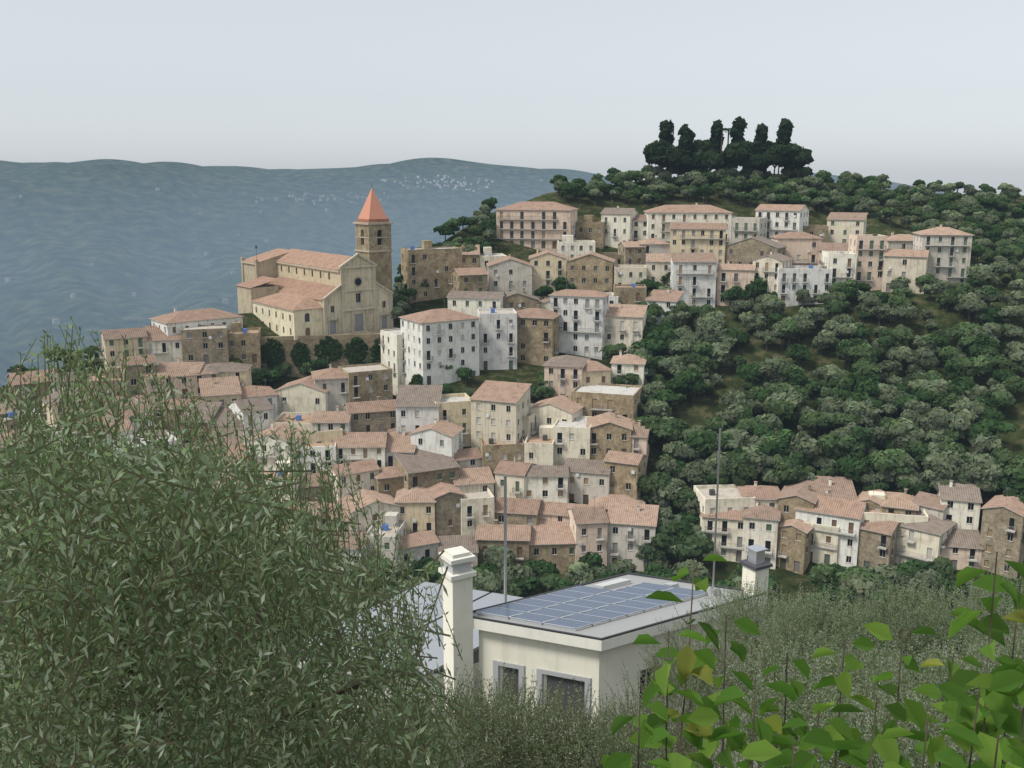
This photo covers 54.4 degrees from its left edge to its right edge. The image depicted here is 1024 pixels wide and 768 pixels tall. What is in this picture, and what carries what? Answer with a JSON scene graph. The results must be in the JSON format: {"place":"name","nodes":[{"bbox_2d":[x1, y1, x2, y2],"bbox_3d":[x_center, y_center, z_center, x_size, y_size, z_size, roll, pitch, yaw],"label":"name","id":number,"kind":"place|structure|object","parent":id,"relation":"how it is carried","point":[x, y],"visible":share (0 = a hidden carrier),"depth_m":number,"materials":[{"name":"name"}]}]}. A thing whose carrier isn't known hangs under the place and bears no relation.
{"place":"outdoors","nodes":[
{"label":"outdoors","id":0,"kind":"place"},
{"bbox_2d":[0,158,1023,767],"bbox_3d":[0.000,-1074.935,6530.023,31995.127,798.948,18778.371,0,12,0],"label":"terrain","id":1,"kind":"structure","parent":0,"point":[124,228],"depth_m":3110.78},
{"bbox_2d":[0,316,490,767],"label":"olive tree","id":2,"kind":"object","parent":1,"relation":"on","point":[120,531],"depth_m":3.83,"materials":[{"name":"green plant"}]},
{"bbox_2d":[4,175,542,323],"bbox_3d":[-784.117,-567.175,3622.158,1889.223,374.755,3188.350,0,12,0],"label":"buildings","id":3,"kind":"structure","parent":1,"relation":"on","point":[73,295],"depth_m":4233.45,"materials":[{"name":"paint"}]},
{"bbox_2d":[260,336,380,366],"bbox_3d":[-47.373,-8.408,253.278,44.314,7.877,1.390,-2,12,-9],"label":"trees","id":4,"kind":"object","parent":1,"relation":"on","point":[335,347],"visible":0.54,"depth_m":252.95,"materials":[{"name":"green plant"}]},
{"bbox_2d":[0,116,1023,683],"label":"slope trees","id":5,"kind":"object","parent":1,"relation":"on","point":[768,446],"depth_m":230.53,"materials":[{"name":"green plant"}]},
{"bbox_2d":[0,185,1023,579],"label":"town houses","id":6,"kind":"structure","parent":1,"relation":"on","point":[424,475],"depth_m":230.12,"materials":[{"name":"paint"}]},
{"bbox_2d":[211,602,823,767],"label":"bushes","id":7,"kind":"object","parent":1,"relation":"on","point":[555,746],"depth_m":17.25,"materials":[{"name":"green plant"}]},
{"bbox_2d":[294,428,772,767],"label":"solar house","id":8,"kind":"structure","parent":1,"relation":"on","point":[586,633],"depth_m":49.44,"materials":[{"name":"paint"}]},
{"bbox_2d":[600,552,1023,767],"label":"leafy shrub","id":9,"kind":"object","parent":1,"relation":"on","point":[1001,691],"depth_m":2.88,"materials":[{"name":"green plant"}]},
{"bbox_2d":[697,557,1023,767],"bbox_3d":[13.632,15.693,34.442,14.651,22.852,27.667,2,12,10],"label":"olive tree","id":10,"kind":"object","parent":1,"relation":"on","point":[786,626],"depth_m":32.27,"materials":[{"name":"green plant"}]},
{"bbox_2d":[0,0,1023,194],"label":"sky","id":11,"kind":"structure","parent":0,"point":[906,91],"materials":[{"name":"white"}]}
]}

